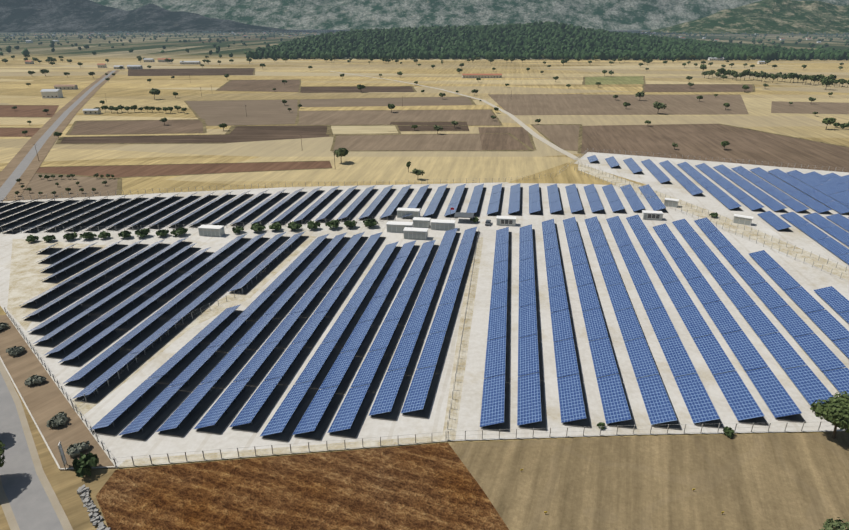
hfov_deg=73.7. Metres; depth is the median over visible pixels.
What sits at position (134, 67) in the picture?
grey shed
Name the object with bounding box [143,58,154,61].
building
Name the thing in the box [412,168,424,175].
tree
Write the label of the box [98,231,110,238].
tree
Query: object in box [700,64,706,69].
tree
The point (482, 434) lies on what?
fences
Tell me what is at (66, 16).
mountain
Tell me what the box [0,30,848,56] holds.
plain trees
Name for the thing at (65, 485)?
dry grass
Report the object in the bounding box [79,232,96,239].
tree
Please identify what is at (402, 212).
cabin
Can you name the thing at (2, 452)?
tree
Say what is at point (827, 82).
tree
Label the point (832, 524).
corner tree
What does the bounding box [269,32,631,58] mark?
hill forest
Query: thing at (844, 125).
tree
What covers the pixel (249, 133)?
dark brown field
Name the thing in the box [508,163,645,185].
field wedge
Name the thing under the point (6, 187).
road
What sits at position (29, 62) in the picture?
building
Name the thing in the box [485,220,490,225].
car
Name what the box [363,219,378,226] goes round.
tree
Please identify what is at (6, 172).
road verge
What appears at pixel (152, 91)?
tree
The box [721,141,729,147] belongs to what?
tree
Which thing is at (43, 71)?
tree
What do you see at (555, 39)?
forest hill
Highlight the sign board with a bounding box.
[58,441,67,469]
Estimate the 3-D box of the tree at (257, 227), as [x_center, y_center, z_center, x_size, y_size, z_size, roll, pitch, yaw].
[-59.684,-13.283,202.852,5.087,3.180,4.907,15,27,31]
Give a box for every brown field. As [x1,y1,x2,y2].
[60,68,468,143]
[69,80,848,172]
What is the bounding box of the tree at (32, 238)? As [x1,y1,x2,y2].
[25,235,38,241]
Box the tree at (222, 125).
[218,123,227,130]
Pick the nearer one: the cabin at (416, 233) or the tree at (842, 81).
the cabin at (416, 233)
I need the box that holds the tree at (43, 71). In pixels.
[40,69,48,75]
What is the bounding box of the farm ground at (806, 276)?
[0,152,848,467]
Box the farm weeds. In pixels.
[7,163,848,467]
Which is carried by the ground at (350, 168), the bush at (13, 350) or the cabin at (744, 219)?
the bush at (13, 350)
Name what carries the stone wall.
on the ground at (350, 168)
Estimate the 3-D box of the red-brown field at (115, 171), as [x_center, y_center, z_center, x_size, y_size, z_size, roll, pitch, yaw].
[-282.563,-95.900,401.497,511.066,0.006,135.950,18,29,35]
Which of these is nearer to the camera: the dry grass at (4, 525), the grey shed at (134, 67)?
the dry grass at (4, 525)
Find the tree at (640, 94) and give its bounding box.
[635,91,644,100]
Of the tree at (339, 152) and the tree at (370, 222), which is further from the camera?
the tree at (339, 152)
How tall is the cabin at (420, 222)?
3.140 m
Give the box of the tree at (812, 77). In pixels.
[809,75,816,83]
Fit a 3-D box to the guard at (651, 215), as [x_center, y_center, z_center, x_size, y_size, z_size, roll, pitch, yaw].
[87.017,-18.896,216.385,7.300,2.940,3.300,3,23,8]
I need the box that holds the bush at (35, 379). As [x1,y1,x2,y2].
[24,374,46,385]
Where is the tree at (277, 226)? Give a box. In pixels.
[269,222,281,229]
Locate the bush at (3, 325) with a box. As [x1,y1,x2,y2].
[0,322,8,329]
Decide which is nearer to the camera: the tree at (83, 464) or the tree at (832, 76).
the tree at (83, 464)
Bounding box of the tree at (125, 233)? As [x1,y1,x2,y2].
[118,230,131,237]
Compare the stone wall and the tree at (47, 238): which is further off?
the tree at (47, 238)
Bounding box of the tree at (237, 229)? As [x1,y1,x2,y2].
[232,226,243,233]
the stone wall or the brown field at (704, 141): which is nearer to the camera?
the stone wall
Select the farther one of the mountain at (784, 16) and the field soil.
the mountain at (784, 16)
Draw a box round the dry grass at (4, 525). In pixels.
[0,504,9,529]
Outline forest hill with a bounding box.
[246,21,848,60]
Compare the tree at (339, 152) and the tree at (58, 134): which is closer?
the tree at (339, 152)
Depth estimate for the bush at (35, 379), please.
116.64 m
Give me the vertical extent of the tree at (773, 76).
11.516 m
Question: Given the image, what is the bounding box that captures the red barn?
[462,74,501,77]
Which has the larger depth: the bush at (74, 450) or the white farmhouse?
the white farmhouse
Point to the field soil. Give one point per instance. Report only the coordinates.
(436, 486)
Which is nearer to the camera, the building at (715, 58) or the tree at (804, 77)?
the tree at (804, 77)
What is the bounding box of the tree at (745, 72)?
[741,69,750,79]
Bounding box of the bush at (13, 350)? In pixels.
[6,346,25,355]
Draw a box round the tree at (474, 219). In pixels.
[470,217,478,222]
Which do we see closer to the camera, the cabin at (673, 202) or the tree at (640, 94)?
the cabin at (673, 202)
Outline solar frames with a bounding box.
[0,166,848,432]
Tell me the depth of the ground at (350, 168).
605.25 m
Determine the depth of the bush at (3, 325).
138.04 m
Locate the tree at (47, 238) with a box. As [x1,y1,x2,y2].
[42,235,55,241]
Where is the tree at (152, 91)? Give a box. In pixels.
[149,88,159,98]
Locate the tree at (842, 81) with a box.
[840,79,846,86]
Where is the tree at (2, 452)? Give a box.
[0,440,5,466]
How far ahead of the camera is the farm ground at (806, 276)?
148.85 m
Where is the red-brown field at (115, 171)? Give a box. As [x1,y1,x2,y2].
[0,105,331,177]
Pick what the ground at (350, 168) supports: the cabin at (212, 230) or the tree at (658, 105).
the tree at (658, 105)
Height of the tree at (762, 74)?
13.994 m
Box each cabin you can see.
[198,225,224,236]
[386,221,412,232]
[397,208,419,217]
[403,227,427,239]
[413,217,430,227]
[430,219,454,230]
[664,198,678,207]
[733,214,752,225]
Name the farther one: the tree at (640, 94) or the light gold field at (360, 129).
the tree at (640, 94)
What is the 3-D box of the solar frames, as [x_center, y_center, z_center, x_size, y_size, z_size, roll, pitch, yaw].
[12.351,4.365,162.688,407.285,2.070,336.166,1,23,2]
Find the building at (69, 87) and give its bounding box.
[54,84,77,89]
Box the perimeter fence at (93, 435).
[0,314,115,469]
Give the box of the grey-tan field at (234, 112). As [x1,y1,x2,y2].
[186,97,471,125]
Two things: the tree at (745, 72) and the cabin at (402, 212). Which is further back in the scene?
the tree at (745, 72)
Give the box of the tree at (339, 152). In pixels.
[333,148,348,162]
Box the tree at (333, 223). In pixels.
[325,219,339,228]
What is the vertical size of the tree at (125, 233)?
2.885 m
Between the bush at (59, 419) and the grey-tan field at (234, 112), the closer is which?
the bush at (59, 419)
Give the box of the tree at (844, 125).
[839,123,848,128]
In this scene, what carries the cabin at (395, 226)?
on the farm ground at (806, 276)
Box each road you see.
[0,70,115,201]
[0,372,63,529]
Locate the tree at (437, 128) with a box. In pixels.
[433,125,442,133]
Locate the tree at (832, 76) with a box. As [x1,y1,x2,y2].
[828,74,836,79]
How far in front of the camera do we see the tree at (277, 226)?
203.08 m
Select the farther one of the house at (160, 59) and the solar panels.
the house at (160, 59)
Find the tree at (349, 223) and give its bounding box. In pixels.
[344,220,356,226]
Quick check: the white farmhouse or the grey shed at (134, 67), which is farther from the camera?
the grey shed at (134, 67)
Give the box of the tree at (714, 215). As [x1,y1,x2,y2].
[709,212,717,216]
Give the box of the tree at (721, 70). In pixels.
[717,68,725,76]
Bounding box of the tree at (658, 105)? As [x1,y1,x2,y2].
[653,101,666,113]
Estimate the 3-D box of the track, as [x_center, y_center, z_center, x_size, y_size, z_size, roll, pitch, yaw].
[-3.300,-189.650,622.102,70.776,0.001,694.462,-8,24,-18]
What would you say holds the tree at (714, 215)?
on the ground at (350, 168)
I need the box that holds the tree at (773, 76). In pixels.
[770,74,777,79]
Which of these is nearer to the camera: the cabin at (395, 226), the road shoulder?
the road shoulder
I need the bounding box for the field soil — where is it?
[96,443,508,529]
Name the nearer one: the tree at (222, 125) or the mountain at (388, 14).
the tree at (222, 125)
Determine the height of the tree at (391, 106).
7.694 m
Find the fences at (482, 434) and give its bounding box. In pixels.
[0,148,848,466]
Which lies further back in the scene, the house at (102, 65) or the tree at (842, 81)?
the house at (102, 65)
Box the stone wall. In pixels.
[77,484,110,529]
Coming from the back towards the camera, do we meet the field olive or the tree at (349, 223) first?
the field olive
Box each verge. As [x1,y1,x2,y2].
[0,70,119,200]
[0,315,113,469]
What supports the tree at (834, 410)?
on the ground at (350, 168)
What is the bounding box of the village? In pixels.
[12,32,820,42]
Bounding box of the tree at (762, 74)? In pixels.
[759,71,768,81]
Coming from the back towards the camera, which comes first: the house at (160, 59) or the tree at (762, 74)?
the house at (160, 59)
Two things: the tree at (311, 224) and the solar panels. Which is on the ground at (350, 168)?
the tree at (311, 224)
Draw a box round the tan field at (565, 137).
[18,94,848,200]
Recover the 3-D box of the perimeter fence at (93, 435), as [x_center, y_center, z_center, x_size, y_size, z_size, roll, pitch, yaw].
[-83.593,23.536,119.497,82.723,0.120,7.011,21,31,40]
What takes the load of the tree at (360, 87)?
on the ground at (350, 168)
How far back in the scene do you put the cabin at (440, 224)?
204.29 m
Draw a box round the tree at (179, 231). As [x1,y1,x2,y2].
[170,227,187,236]
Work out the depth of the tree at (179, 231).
198.32 m
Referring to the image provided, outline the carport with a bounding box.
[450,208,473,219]
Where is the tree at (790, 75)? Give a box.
[787,72,795,81]
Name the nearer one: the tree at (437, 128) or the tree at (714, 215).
the tree at (714, 215)
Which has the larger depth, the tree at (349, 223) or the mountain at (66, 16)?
the mountain at (66, 16)
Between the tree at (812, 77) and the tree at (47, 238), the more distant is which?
the tree at (812, 77)
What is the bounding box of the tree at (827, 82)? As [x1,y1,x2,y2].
[820,79,834,89]
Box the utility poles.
[34,76,511,161]
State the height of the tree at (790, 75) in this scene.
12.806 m
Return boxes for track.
[331,71,579,159]
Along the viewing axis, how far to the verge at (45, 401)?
111.37 m
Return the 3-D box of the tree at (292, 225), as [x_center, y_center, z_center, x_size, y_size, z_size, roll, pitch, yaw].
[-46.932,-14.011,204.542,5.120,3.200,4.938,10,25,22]
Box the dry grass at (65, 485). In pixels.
[8,375,115,529]
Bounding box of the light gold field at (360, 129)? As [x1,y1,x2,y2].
[331,125,397,133]
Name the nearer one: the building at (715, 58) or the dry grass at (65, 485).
the dry grass at (65, 485)
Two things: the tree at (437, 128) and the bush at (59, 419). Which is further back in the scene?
the tree at (437, 128)
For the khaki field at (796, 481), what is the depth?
92.31 m
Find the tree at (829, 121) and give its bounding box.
[822,117,835,128]
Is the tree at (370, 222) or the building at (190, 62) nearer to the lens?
the tree at (370, 222)
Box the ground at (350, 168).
[0,30,848,503]
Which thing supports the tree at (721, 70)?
on the ground at (350, 168)
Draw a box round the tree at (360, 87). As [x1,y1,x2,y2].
[357,84,365,89]
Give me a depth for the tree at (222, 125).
395.49 m
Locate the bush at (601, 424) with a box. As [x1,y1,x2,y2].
[597,422,604,428]
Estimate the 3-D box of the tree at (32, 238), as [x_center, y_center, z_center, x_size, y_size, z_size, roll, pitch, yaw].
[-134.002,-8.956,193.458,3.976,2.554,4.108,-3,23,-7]
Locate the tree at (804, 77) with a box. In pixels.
[799,75,807,83]
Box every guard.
[496,216,515,225]
[641,210,663,219]
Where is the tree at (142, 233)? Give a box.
[135,228,149,237]
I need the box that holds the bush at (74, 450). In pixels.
[66,441,89,457]
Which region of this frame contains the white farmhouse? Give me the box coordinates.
[40,89,62,97]
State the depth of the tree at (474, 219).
211.93 m
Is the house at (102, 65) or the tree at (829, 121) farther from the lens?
the house at (102, 65)
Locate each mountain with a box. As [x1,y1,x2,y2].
[0,0,349,32]
[90,0,848,29]
[614,0,848,33]
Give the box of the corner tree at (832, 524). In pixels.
[819,517,848,529]
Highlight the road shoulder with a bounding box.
[0,360,72,529]
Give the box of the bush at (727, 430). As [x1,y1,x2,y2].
[723,426,733,437]
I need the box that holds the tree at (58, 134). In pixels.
[53,132,62,138]
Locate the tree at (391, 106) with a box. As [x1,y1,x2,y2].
[388,104,394,112]
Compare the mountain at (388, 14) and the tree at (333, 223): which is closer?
the tree at (333, 223)
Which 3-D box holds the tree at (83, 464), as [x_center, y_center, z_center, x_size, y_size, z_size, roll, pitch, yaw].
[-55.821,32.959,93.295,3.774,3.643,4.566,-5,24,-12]
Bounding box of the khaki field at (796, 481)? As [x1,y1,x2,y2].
[449,431,848,529]
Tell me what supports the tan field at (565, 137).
on the ground at (350, 168)
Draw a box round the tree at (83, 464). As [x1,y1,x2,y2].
[72,451,98,476]
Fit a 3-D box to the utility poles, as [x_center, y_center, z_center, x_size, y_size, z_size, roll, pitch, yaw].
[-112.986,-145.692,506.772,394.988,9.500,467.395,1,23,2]
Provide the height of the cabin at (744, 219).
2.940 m
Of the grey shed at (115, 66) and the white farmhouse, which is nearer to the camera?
the white farmhouse
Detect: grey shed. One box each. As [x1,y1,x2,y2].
[113,65,124,68]
[127,65,142,68]
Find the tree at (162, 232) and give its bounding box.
[156,229,168,235]
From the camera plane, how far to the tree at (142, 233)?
196.75 m
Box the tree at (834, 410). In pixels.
[810,391,848,438]
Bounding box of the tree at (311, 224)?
[307,220,320,228]
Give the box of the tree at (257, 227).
[250,223,265,230]
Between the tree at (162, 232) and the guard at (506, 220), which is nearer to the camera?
the tree at (162, 232)
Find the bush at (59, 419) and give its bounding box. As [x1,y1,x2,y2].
[46,411,67,427]
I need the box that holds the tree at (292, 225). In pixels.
[287,221,301,229]
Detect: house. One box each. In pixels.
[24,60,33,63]
[97,63,106,67]
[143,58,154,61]
[157,58,170,61]
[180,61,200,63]
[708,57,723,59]
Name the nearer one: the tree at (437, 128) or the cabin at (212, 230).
the cabin at (212, 230)
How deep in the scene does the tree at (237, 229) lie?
201.20 m
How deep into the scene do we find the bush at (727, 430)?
102.07 m
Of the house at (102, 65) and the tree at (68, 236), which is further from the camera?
the house at (102, 65)
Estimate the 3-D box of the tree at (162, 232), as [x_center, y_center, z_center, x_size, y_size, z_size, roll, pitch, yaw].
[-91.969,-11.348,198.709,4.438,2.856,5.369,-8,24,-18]
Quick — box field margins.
[0,68,848,194]
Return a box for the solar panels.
[0,155,848,435]
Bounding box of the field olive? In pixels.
[585,76,643,84]
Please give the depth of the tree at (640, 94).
552.54 m
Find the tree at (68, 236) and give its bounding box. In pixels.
[63,232,77,239]

